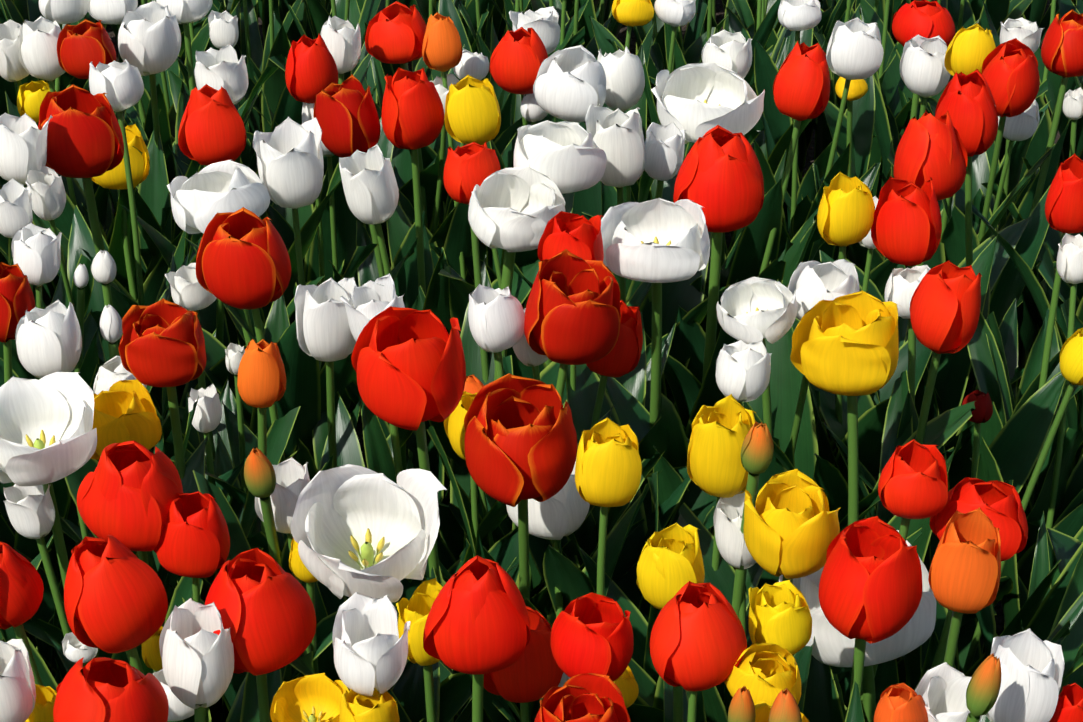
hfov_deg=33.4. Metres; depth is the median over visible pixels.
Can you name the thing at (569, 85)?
tulip
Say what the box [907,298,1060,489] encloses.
tulip leaves
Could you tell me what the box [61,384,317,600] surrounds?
tulip
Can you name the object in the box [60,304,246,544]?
tulip
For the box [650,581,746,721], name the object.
tulip
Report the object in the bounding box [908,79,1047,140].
tulip leaves
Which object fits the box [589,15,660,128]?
tulip leaves
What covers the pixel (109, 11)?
tulip
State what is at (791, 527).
tulip
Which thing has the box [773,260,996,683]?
tulip
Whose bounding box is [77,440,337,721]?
tulip
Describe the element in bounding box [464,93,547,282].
tulip
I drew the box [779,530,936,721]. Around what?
tulip
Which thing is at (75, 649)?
tulip
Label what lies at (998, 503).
tulip
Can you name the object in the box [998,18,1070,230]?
tulip
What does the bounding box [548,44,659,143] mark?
tulip leaves
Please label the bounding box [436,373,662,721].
tulip
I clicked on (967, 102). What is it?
tulip
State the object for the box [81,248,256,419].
tulip leaves
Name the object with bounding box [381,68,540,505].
tulip
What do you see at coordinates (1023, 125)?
tulip
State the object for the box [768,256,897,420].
tulip leaves
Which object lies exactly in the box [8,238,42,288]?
tulip leaves
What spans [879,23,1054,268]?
tulip
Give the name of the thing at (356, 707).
tulip
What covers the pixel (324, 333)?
tulip
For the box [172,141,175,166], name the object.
tulip leaves
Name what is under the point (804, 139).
leaves
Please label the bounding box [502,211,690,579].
tulip
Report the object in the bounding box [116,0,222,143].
tulip
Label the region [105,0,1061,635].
ground
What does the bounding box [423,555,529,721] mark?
tulip
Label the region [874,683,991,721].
tulip
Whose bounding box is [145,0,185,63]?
tulip
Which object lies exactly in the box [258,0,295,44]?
tulip
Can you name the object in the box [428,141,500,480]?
tulip
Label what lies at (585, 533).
tulip
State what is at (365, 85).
tulip leaves
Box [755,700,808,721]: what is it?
tulip
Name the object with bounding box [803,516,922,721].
tulip
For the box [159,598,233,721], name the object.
tulip
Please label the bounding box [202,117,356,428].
tulip
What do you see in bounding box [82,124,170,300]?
tulip
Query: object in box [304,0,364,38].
tulip
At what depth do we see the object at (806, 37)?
2.71 m
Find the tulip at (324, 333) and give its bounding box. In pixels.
[170,277,413,504]
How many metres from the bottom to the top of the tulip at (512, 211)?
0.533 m
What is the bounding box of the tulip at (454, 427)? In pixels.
[397,391,562,601]
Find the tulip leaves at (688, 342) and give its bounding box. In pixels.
[664,207,818,383]
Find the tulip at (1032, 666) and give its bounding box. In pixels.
[986,628,1064,721]
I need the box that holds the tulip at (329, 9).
[327,0,330,14]
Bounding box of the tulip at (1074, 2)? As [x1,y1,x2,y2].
[1049,0,1075,19]
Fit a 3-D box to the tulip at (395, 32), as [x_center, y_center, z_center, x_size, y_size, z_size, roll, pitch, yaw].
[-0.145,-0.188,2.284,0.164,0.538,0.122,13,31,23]
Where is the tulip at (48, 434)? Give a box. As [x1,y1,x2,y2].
[0,372,209,675]
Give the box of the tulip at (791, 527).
[524,469,839,705]
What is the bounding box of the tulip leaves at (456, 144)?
[431,130,466,232]
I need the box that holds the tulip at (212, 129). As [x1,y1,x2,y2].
[110,84,324,425]
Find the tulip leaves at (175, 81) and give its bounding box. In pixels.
[167,71,257,172]
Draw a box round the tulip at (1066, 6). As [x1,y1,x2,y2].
[1058,0,1082,18]
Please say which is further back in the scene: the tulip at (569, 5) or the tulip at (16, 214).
the tulip at (569, 5)
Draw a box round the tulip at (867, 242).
[830,196,907,457]
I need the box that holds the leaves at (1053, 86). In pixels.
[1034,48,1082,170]
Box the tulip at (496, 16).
[464,0,529,53]
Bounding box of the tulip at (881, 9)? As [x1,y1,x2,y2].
[820,0,941,22]
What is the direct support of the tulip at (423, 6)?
on the ground
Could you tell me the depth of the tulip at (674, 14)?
2.23 m
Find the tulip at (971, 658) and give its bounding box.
[903,328,1082,689]
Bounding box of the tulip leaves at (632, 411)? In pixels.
[606,377,779,536]
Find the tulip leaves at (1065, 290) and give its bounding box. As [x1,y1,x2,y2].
[1041,258,1080,313]
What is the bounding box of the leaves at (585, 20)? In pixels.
[571,0,621,47]
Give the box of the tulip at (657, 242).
[601,198,709,473]
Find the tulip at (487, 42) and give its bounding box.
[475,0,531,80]
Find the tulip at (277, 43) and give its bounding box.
[243,0,317,131]
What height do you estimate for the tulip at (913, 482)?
0.546 m
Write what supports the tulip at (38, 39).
on the ground
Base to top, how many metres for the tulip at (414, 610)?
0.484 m
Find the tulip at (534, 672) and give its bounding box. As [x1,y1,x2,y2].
[484,606,563,721]
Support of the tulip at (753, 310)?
on the ground
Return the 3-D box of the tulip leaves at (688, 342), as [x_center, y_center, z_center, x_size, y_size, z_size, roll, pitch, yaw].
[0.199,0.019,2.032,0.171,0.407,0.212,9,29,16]
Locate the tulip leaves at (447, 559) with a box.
[437,354,504,575]
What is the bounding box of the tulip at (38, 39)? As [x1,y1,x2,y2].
[5,16,141,296]
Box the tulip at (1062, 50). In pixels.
[972,9,1082,391]
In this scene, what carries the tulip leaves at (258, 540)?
on the ground
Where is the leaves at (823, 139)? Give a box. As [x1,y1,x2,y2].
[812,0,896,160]
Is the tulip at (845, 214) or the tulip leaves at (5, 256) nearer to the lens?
the tulip at (845, 214)
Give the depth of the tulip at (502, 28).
3.33 m
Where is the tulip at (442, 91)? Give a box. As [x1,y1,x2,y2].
[411,73,458,267]
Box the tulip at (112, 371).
[93,355,317,470]
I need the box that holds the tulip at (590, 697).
[534,673,630,721]
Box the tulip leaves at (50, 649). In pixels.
[2,578,63,684]
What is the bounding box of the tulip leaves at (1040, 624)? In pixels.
[919,542,1082,695]
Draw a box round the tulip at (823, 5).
[818,0,827,10]
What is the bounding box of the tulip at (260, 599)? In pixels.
[205,548,315,721]
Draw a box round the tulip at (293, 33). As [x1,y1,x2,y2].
[278,0,329,43]
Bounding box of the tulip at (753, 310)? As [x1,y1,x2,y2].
[716,277,974,588]
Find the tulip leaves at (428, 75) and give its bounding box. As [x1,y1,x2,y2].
[373,67,432,119]
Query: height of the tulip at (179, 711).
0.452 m
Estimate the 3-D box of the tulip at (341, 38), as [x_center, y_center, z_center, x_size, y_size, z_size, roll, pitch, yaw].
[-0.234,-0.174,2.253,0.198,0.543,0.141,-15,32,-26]
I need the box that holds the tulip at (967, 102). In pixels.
[883,69,1049,393]
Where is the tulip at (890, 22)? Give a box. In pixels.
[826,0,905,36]
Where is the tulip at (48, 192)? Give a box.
[25,164,202,363]
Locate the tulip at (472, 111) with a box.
[430,75,574,333]
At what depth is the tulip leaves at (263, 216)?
2.27 m
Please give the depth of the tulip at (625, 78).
2.06 m
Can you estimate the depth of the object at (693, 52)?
2.97 m
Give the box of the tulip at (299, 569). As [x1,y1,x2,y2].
[177,538,318,711]
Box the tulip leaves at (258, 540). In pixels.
[247,434,428,599]
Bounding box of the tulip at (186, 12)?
[126,0,261,162]
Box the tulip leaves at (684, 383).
[650,237,792,426]
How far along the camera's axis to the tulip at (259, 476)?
1.30 m
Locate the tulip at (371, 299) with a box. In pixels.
[341,273,507,582]
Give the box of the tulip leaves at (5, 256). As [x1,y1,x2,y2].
[0,176,8,262]
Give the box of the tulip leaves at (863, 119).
[784,75,874,213]
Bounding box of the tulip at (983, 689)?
[845,653,1000,721]
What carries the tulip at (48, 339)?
on the ground
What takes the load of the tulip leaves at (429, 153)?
on the ground
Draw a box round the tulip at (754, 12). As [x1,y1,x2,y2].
[752,2,756,20]
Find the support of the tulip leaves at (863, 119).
on the ground
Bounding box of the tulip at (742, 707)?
[728,686,755,721]
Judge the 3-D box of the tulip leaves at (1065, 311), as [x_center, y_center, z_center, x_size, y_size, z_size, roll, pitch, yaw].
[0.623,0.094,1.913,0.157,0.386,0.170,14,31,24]
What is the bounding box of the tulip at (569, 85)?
[533,45,606,266]
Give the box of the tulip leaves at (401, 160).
[313,58,439,267]
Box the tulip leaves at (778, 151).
[649,36,811,239]
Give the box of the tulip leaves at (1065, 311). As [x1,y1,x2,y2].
[1061,298,1082,429]
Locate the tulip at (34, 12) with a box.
[2,0,95,90]
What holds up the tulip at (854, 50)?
on the ground
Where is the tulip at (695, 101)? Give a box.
[582,62,764,333]
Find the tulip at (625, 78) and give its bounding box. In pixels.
[597,46,644,296]
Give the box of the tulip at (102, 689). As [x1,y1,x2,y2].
[53,657,168,721]
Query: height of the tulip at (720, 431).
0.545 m
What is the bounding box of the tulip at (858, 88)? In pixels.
[813,77,867,258]
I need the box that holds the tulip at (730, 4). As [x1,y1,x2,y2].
[700,0,756,35]
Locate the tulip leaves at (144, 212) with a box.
[135,170,259,256]
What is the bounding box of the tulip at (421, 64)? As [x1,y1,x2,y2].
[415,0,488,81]
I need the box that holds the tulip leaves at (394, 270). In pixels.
[184,237,417,342]
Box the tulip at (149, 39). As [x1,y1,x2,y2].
[109,1,203,270]
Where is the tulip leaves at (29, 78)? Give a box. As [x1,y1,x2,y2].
[17,74,89,125]
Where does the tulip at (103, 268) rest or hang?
on the ground
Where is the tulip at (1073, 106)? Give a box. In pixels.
[981,87,1082,330]
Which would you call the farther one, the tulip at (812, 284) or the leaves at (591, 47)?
the leaves at (591, 47)
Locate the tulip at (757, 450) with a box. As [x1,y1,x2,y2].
[568,421,773,721]
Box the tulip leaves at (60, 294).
[51,244,93,316]
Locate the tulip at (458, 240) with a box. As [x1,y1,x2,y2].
[381,49,522,275]
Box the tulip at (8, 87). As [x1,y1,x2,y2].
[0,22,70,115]
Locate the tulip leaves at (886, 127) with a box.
[873,74,899,177]
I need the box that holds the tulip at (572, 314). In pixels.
[427,249,644,589]
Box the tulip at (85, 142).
[38,84,196,409]
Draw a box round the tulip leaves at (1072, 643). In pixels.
[1020,552,1082,687]
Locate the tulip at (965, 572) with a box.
[793,507,1082,712]
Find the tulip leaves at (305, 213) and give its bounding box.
[168,145,313,268]
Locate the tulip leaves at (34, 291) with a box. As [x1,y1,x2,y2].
[33,285,36,306]
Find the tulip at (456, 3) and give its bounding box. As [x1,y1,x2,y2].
[412,0,459,25]
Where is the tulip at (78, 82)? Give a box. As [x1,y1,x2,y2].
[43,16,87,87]
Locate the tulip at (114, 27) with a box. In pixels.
[109,0,205,62]
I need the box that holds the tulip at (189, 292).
[149,262,296,481]
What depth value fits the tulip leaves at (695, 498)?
1.68 m
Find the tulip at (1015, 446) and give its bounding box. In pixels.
[822,265,1065,657]
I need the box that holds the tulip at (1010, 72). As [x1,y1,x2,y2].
[940,38,1040,295]
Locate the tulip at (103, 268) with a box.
[91,250,173,463]
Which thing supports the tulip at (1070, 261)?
on the ground
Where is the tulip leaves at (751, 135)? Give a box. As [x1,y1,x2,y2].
[613,109,759,202]
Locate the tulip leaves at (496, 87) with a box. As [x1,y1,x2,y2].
[490,17,563,124]
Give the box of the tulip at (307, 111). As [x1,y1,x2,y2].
[292,102,358,414]
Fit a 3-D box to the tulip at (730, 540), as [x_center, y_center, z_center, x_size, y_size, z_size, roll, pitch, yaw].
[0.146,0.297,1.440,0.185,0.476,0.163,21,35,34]
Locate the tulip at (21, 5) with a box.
[0,0,28,21]
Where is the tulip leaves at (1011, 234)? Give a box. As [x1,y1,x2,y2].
[884,216,1030,336]
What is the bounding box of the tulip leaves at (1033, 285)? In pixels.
[972,204,1082,472]
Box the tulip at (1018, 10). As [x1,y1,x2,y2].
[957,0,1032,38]
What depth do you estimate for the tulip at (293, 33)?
3.26 m
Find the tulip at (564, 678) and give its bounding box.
[457,673,569,721]
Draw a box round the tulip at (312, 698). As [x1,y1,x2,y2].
[270,661,439,721]
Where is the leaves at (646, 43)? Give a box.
[573,0,654,66]
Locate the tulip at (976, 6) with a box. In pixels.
[968,0,984,20]
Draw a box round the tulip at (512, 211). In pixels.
[438,167,566,560]
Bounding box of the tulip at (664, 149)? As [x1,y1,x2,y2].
[626,122,729,332]
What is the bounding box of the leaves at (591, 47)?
[490,0,612,57]
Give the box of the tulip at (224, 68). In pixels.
[116,43,341,346]
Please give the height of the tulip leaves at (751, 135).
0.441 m
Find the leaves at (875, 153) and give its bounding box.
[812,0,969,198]
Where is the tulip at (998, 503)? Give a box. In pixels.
[832,477,1069,719]
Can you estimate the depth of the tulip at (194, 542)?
1.24 m
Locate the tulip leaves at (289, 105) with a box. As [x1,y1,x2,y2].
[177,56,338,131]
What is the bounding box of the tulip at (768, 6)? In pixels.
[722,0,780,33]
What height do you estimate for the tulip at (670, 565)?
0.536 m
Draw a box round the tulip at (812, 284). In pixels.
[658,259,953,529]
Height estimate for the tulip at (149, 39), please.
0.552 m
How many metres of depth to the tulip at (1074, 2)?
3.30 m
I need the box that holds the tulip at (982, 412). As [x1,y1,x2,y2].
[923,390,1012,654]
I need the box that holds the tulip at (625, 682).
[614,666,638,707]
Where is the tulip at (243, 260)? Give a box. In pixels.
[166,207,361,490]
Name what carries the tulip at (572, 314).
on the ground
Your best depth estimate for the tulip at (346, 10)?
2.90 m
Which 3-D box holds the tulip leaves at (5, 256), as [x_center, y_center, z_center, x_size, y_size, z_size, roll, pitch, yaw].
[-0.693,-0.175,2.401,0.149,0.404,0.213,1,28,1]
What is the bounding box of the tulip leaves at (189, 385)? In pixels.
[90,311,216,423]
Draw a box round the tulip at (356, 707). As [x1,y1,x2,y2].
[339,688,399,721]
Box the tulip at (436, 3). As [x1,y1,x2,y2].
[415,0,438,67]
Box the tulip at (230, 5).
[213,0,257,50]
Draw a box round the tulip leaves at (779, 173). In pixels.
[683,143,786,257]
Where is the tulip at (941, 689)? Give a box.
[915,662,980,721]
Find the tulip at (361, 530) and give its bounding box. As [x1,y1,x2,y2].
[289,464,471,721]
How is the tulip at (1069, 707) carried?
on the ground
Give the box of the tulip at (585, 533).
[485,308,595,564]
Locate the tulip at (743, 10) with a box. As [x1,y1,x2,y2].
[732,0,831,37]
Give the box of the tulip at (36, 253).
[0,223,169,583]
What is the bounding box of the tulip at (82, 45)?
[57,19,202,305]
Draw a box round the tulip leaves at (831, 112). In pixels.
[822,101,896,196]
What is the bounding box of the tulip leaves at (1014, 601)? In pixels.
[970,437,1082,628]
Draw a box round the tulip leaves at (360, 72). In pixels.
[253,53,371,125]
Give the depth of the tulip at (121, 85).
2.00 m
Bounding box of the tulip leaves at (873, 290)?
[845,259,1023,404]
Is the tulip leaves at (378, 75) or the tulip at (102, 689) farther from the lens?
the tulip leaves at (378, 75)
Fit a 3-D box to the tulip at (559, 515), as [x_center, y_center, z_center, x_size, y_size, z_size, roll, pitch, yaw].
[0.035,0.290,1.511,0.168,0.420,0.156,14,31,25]
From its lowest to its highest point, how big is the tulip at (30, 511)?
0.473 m
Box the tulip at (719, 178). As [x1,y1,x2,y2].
[660,125,824,439]
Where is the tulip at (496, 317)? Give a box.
[439,284,643,709]
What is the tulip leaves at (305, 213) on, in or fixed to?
on the ground
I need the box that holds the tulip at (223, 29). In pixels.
[175,10,254,176]
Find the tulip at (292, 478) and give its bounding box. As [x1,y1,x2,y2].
[255,457,471,721]
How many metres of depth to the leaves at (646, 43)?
2.71 m
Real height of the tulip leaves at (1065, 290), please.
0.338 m
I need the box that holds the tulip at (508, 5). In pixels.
[504,0,574,33]
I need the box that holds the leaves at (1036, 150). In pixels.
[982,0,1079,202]
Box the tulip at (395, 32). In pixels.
[365,1,456,246]
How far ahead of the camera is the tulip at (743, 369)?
1.39 m
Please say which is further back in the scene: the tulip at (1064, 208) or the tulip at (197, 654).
the tulip at (1064, 208)
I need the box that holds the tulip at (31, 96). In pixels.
[17,80,136,306]
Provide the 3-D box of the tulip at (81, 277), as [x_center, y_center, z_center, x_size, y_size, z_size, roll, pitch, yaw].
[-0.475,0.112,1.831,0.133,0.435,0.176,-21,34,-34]
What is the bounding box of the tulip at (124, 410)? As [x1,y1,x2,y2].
[23,379,245,661]
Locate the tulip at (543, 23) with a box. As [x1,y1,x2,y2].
[500,6,559,112]
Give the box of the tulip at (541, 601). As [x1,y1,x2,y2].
[425,374,561,617]
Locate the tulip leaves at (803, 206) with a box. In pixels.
[792,195,838,260]
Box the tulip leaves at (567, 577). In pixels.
[529,534,594,612]
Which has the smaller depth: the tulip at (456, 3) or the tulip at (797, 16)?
the tulip at (797, 16)
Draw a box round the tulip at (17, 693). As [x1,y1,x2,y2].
[0,639,35,721]
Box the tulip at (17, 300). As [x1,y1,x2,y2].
[0,262,103,647]
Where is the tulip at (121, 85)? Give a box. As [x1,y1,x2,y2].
[32,59,201,305]
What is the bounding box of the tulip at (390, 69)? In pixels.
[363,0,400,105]
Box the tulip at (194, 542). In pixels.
[45,491,350,721]
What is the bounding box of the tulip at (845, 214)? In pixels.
[809,171,931,518]
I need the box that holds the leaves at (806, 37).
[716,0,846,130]
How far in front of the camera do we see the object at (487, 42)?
2.95 m
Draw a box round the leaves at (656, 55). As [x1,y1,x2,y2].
[649,23,753,113]
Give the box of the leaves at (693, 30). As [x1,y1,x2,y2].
[655,0,733,62]
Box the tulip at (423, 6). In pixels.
[416,0,495,52]
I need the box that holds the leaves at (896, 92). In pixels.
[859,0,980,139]
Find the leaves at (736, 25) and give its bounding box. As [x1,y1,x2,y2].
[727,0,822,86]
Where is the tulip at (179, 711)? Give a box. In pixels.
[153,669,193,721]
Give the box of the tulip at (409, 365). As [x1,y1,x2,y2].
[351,306,518,721]
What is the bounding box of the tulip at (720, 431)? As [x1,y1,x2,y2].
[627,394,755,721]
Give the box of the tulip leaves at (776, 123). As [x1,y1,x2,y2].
[754,41,875,234]
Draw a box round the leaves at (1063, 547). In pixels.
[1028,520,1081,573]
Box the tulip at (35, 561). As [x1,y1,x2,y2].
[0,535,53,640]
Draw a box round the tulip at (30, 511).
[0,484,202,691]
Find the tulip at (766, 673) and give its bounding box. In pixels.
[724,636,814,712]
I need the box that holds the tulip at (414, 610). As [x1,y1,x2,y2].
[388,578,442,721]
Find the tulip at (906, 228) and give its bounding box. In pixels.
[792,176,1082,518]
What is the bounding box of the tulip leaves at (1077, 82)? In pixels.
[1074,76,1082,89]
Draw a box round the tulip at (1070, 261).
[967,233,1082,591]
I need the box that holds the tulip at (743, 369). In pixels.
[716,340,922,544]
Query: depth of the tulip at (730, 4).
3.18 m
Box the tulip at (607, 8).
[604,0,611,22]
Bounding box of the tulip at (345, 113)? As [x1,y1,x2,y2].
[313,74,433,466]
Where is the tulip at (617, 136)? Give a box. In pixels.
[514,104,711,406]
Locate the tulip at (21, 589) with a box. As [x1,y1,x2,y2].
[0,541,43,685]
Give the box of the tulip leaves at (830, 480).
[813,453,847,521]
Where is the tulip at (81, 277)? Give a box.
[73,264,151,391]
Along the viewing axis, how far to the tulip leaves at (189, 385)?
1.91 m
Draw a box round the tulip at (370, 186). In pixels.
[339,144,449,531]
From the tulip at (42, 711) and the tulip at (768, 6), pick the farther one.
the tulip at (768, 6)
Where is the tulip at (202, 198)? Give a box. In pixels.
[167,159,377,461]
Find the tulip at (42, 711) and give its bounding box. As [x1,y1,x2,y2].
[25,684,56,721]
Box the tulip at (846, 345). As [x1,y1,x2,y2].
[790,290,961,561]
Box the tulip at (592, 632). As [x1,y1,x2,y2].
[550,592,633,681]
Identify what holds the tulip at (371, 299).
on the ground
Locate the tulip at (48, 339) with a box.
[13,299,198,679]
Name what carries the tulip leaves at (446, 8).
on the ground
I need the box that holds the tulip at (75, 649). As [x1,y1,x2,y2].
[62,632,97,666]
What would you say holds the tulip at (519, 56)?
on the ground
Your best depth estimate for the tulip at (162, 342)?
1.43 m
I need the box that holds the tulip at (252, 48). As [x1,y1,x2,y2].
[205,0,301,169]
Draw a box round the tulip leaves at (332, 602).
[283,533,518,614]
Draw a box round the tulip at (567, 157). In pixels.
[507,120,667,405]
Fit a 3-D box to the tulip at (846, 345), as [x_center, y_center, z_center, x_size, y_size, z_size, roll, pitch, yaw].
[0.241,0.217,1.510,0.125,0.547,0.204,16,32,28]
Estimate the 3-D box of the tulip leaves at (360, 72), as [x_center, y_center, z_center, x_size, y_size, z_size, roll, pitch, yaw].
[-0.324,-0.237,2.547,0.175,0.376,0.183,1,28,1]
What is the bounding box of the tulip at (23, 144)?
[0,112,52,378]
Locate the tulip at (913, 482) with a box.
[677,439,947,715]
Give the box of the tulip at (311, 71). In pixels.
[270,34,372,324]
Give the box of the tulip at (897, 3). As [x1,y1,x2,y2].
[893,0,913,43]
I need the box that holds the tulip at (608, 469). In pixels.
[492,417,763,721]
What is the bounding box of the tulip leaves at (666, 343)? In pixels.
[645,323,675,412]
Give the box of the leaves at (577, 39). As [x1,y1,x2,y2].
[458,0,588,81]
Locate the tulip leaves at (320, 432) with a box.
[312,361,413,469]
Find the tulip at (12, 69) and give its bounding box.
[0,19,125,306]
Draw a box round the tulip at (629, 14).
[572,0,653,219]
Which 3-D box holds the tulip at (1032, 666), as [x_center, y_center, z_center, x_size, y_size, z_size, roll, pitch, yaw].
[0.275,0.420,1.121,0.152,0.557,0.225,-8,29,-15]
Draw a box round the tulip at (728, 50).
[662,29,789,286]
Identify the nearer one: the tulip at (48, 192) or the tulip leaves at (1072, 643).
the tulip leaves at (1072, 643)
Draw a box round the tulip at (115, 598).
[64,535,281,721]
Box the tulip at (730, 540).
[628,491,849,706]
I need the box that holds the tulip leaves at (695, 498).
[561,364,748,621]
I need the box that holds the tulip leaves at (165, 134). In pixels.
[124,84,175,196]
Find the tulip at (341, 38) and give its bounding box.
[267,15,393,285]
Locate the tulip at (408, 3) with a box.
[357,0,413,12]
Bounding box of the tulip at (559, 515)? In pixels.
[506,462,589,721]
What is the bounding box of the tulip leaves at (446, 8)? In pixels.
[438,0,504,110]
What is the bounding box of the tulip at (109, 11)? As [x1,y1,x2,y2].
[87,0,278,167]
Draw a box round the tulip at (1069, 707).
[1050,683,1082,721]
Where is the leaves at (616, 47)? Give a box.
[605,27,677,122]
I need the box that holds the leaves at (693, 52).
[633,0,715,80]
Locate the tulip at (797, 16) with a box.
[754,0,821,239]
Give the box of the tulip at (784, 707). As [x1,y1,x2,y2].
[769,688,801,721]
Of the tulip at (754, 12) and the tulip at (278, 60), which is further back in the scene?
the tulip at (754, 12)
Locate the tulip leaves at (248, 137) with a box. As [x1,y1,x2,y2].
[246,84,376,178]
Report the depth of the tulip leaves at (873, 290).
2.02 m
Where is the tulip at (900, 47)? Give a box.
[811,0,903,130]
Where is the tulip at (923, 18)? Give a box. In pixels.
[820,0,954,182]
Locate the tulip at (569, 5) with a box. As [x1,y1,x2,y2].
[566,0,600,22]
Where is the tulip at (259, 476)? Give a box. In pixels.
[192,448,408,706]
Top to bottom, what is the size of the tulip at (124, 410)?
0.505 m
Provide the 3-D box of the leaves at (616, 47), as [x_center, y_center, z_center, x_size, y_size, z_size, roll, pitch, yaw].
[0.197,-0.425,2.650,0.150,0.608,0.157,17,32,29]
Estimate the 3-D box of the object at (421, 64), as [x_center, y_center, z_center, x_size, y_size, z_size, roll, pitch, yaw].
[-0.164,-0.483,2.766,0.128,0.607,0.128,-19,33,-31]
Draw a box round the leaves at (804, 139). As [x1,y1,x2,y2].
[754,0,854,174]
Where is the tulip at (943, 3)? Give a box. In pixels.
[916,0,947,9]
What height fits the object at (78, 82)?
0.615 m
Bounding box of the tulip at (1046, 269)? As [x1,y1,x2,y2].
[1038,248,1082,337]
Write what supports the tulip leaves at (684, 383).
on the ground
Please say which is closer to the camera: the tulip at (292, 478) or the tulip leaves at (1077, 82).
the tulip at (292, 478)
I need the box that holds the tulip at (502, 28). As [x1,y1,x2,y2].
[498,2,530,41]
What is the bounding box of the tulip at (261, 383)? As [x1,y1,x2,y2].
[220,339,332,721]
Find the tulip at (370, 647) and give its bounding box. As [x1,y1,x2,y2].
[332,592,410,696]
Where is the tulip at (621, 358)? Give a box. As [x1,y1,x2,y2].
[448,300,663,594]
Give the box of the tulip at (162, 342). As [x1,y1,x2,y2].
[65,298,299,721]
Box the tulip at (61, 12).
[39,0,114,308]
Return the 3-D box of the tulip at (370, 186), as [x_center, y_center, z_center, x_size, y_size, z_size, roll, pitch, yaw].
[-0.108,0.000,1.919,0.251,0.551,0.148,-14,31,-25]
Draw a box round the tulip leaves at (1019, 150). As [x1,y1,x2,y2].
[927,97,1048,217]
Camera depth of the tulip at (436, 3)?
3.34 m
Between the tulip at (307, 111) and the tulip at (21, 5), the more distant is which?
the tulip at (21, 5)
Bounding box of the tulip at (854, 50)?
[766,17,883,262]
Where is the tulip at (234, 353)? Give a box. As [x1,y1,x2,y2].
[225,343,257,492]
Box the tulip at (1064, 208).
[986,154,1082,612]
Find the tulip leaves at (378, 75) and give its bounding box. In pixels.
[370,44,464,177]
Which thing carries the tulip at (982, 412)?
on the ground
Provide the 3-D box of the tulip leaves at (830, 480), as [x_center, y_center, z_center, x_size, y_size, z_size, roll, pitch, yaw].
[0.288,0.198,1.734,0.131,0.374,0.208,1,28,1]
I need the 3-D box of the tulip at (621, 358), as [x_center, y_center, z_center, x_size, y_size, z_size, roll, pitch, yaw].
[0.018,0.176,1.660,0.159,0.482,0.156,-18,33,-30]
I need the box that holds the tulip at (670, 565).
[636,522,706,721]
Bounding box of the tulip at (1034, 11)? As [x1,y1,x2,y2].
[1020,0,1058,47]
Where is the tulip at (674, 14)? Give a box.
[584,0,695,200]
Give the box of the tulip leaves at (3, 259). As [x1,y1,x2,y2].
[0,251,8,264]
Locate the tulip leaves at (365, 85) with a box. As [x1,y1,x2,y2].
[284,57,367,90]
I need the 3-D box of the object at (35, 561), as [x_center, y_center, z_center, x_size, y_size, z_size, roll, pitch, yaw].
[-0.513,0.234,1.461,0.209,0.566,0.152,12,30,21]
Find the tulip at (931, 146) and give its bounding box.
[819,110,997,458]
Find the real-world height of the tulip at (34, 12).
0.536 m
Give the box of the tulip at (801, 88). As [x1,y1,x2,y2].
[705,41,829,341]
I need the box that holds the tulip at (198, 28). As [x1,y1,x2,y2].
[180,0,241,80]
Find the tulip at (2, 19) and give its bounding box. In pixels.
[0,0,16,89]
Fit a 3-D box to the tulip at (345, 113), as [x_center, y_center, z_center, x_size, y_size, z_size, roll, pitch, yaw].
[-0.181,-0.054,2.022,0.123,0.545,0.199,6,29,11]
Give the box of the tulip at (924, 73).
[848,34,950,271]
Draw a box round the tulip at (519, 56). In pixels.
[486,27,547,307]
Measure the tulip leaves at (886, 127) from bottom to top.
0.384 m
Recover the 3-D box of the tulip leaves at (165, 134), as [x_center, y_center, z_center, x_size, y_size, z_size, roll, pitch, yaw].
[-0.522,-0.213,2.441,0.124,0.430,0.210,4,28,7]
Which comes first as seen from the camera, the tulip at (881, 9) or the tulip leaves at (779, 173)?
the tulip leaves at (779, 173)
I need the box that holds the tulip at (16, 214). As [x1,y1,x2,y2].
[0,178,105,461]
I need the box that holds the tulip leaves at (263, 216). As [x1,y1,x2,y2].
[170,197,272,228]
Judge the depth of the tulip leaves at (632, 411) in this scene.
1.73 m
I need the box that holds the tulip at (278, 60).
[268,0,376,102]
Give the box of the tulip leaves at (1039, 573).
[975,511,1050,656]
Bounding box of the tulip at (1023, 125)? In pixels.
[992,100,1056,306]
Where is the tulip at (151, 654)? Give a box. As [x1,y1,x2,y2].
[141,626,173,721]
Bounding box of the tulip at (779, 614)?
[748,580,811,659]
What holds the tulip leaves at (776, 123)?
on the ground
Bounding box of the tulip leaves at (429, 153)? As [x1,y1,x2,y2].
[408,93,515,225]
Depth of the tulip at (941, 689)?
1.06 m
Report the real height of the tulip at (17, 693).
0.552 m
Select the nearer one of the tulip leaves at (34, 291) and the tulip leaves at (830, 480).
the tulip leaves at (830, 480)
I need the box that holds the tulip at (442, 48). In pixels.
[399,12,516,284]
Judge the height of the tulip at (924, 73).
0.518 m
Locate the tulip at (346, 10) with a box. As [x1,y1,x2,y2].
[284,0,380,80]

